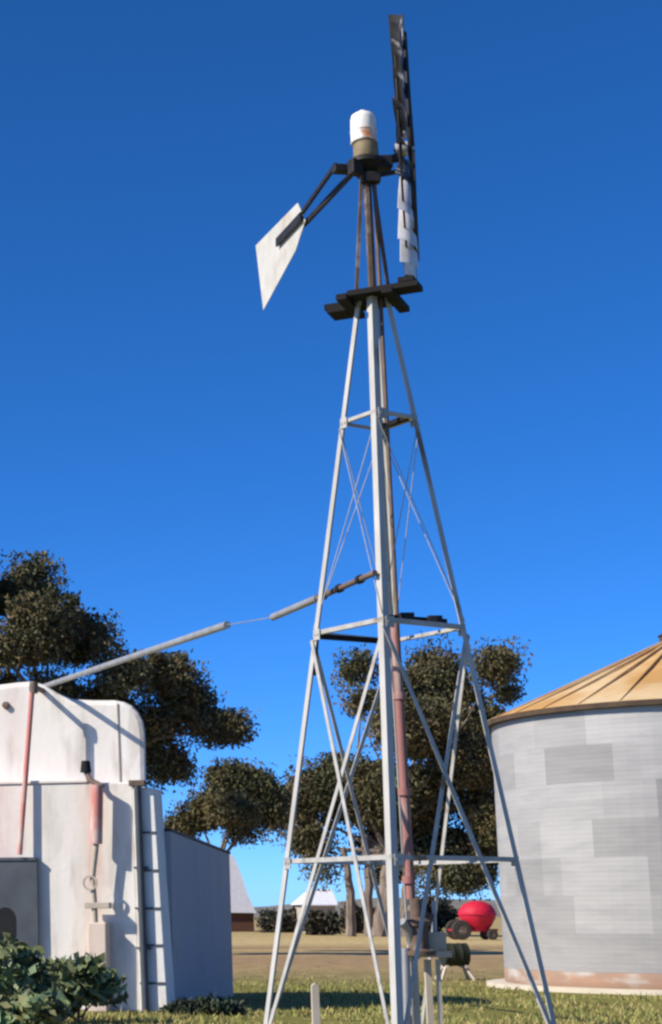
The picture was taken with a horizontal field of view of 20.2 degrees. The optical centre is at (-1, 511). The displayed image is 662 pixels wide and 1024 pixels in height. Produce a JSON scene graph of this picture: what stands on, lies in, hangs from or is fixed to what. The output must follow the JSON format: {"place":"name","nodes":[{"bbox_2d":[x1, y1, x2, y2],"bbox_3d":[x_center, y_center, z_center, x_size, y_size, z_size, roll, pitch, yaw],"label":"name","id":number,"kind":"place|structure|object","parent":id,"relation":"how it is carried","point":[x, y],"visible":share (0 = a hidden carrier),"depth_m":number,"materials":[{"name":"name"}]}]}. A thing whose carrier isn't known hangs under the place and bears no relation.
{"place":"outdoors","nodes":[
{"label":"outdoors","id":0,"kind":"place"},
{"bbox_2d":[0,0,661,906],"label":"sky","id":1,"kind":"structure","parent":0,"point":[167,435],"materials":[{"name":"blue"}]},
{"bbox_2d":[61,917,661,1023],"bbox_3d":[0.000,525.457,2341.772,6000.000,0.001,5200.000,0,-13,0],"label":"ground","id":2,"kind":"structure","parent":0,"point":[319,956],"depth_m":49.61,"materials":[{"name":"brown soil"}]},
{"bbox_2d":[0,857,38,956],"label":"metal cabinet","id":3,"kind":"object","parent":2,"relation":"on","point":[19,910],"visible":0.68,"depth_m":31.41,"materials":[{"name":"grey metal"}]},
{"bbox_2d":[0,932,60,999],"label":"shrub","id":4,"kind":"object","parent":2,"relation":"on","point":[23,966],"visible":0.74,"depth_m":25.97,"materials":[{"name":"green plant"}]},
{"bbox_2d":[0,983,72,1023],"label":"shrub","id":5,"kind":"object","parent":2,"relation":"on","point":[31,1006],"visible":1,"depth_m":25.08,"materials":[{"name":"green plant"}]},
{"bbox_2d":[40,951,129,1023],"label":"shrub","id":6,"kind":"object","parent":2,"relation":"on","point":[81,981],"visible":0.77,"depth_m":27.11,"materials":[{"name":"green plant"}]},
{"bbox_2d":[0,780,174,1011],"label":"stand","id":7,"kind":"object","parent":2,"relation":"on","point":[56,839],"visible":0.74,"depth_m":31.25,"materials":[{"name":"white metal"}]},
{"bbox_2d":[0,682,145,787],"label":"water tank","id":8,"kind":"object","parent":7,"relation":"on","point":[106,738],"visible":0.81,"depth_m":32.51,"materials":[{"name":"plastic"}]},
{"bbox_2d":[17,682,44,854],"bbox_3d":[0.653,4.574,32.130,0.310,3.037,0.906,-8,-15,31],"label":"down pipe","id":9,"kind":"object","parent":8,"relation":"attached to","point":[34,688],"visible":1,"depth_m":31.88,"materials":[{"name":"red metal"}]},
{"bbox_2d":[80,761,111,1011],"bbox_3d":[1.658,6.406,31.001,0.537,4.235,0.365,-4,-13,17],"label":"standpipe","id":10,"kind":"object","parent":7,"relation":"attached to","point":[98,938],"visible":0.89,"depth_m":30.88,"materials":[{"name":"metal"}]},
{"bbox_2d":[0,549,260,794],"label":"gum tree","id":11,"kind":"object","parent":2,"relation":"on","point":[46,624],"visible":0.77,"depth_m":73.77,"materials":[{"name":"green plant"}]},
{"bbox_2d":[129,780,150,1011],"bbox_3d":[2.418,6.550,30.835,0.330,3.880,0.200,-4,-13,17],"label":"ladder","id":12,"kind":"object","parent":2,"relation":"on","point":[137,785],"visible":0.95,"depth_m":30.76,"materials":[{"name":"metal"}]},
{"bbox_2d":[156,996,210,1014],"bbox_3d":[3.033,8.132,29.600,0.931,0.361,0.675,0,-13,0],"label":"weed clump","id":13,"kind":"object","parent":2,"relation":"on","point":[187,1006],"visible":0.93,"depth_m":29.49,"materials":[{"name":"green plant"}]},
{"bbox_2d":[164,828,232,1000],"bbox_3d":[2.645,7.753,34.391,2.620,3.082,5.840,-4,-13,17],"label":"lean to","id":14,"kind":"object","parent":2,"relation":"on","point":[198,882],"visible":0.57,"depth_m":33.50,"materials":[{"name":"grey metal"}]},
{"bbox_2d":[194,992,249,1015],"bbox_3d":[3.591,8.078,29.568,1.048,0.428,0.692,0,-13,0],"label":"weed clump","id":15,"kind":"object","parent":2,"relation":"on","point":[218,1005],"visible":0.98,"depth_m":29.44,"materials":[{"name":"green plant"}]},
{"bbox_2d":[163,756,300,850],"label":"gum tree","id":16,"kind":"object","parent":2,"relation":"on","point":[242,801],"visible":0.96,"depth_m":81.03,"materials":[{"name":"green plant"}]},
{"bbox_2d":[229,854,255,931],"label":"farm shed","id":17,"kind":"structure","parent":2,"relation":"on","point":[243,911],"depth_m":175.61,"materials":[{"name":"white metal"}]},
{"bbox_2d":[255,908,295,932],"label":"shrub","id":18,"kind":"object","parent":2,"relation":"on","point":[266,921],"visible":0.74,"depth_m":167.26,"materials":[{"name":"green plant"}]},
{"bbox_2d":[284,905,296,920],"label":"shrub","id":19,"kind":"object","parent":2,"relation":"on","point":[291,911],"visible":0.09,"depth_m":170.45,"materials":[{"name":"green plant"}]},
{"bbox_2d":[291,889,337,932],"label":"hut","id":20,"kind":"object","parent":2,"relation":"on","point":[325,901],"visible":0.33,"depth_m":166.77,"materials":[{"name":"concrete"}]},
{"bbox_2d":[311,983,319,1023],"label":"post","id":21,"kind":"object","parent":2,"relation":"on","point":[315,1006],"visible":1,"depth_m":18.35,"materials":[{"name":"white wood"}]},
{"bbox_2d":[294,909,344,934],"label":"shrub","id":22,"kind":"object","parent":2,"relation":"on","point":[320,922],"visible":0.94,"depth_m":145.51,"materials":[{"name":"green plant"}]},
{"bbox_2d":[337,902,376,932],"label":"shrub","id":23,"kind":"object","parent":2,"relation":"on","point":[359,919],"visible":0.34,"depth_m":160.28,"materials":[{"name":"green plant"}]},
{"bbox_2d":[258,631,533,936],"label":"gum tree","id":24,"kind":"object","parent":2,"relation":"on","point":[432,680],"visible":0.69,"depth_m":137.00,"materials":[{"name":"green plant"}]},
{"bbox_2d":[256,14,556,1023],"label":"windmill","id":25,"kind":"object","parent":2,"relation":"on","point":[368,166],"visible":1,"depth_m":18.27,"materials":[{"name":"metal"}]},
{"bbox_2d":[43,570,377,686],"bbox_3d":[2.206,1.923,25.461,0.209,0.978,16.111,2,-13,-10],"label":"delivery pipe","id":26,"kind":"object","parent":25,"relation":"attached to","point":[357,579],"visible":0.86,"depth_m":23.20,"materials":[{"name":"metal"}]},
{"bbox_2d":[390,623,451,1023],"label":"bore pump","id":27,"kind":"object","parent":2,"relation":"on","point":[434,939],"visible":0.91,"depth_m":17.52,"materials":[{"name":"red paint"}]},
{"bbox_2d":[416,892,459,931],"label":"shrub","id":28,"kind":"object","parent":2,"relation":"on","point":[445,915],"visible":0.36,"depth_m":145.55,"materials":[{"name":"green plant"}]},
{"bbox_2d":[434,965,476,979],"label":"trestle","id":29,"kind":"object","parent":2,"relation":"on","point":[465,968],"visible":0.81,"depth_m":45.35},
{"bbox_2d":[438,943,470,966],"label":"drum","id":30,"kind":"object","parent":29,"relation":"on","point":[461,954],"visible":0.77,"depth_m":45.38,"materials":[{"name":"green metal"}]},
{"bbox_2d":[445,901,497,939],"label":"spreader","id":31,"kind":"object","parent":2,"relation":"on","point":[477,916],"visible":1,"depth_m":118.11,"materials":[{"name":"red paint"}]},
{"bbox_2d":[486,633,661,995],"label":"grain silo","id":32,"kind":"object","parent":2,"relation":"on","point":[579,762],"visible":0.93,"depth_m":38.77,"materials":[{"name":"metal"}]},
{"bbox_2d":[62,965,661,1023],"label":"grass","id":33,"kind":"structure","parent":0,"point":[154,1017],"depth_m":30.37,"materials":[{"name":"green plant"}]},
{"bbox_2d":[254,898,500,916],"bbox_3d":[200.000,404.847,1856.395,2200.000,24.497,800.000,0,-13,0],"label":"hills","id":34,"kind":"structure","parent":0,"point":[457,904],"depth_m":1660.27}
]}

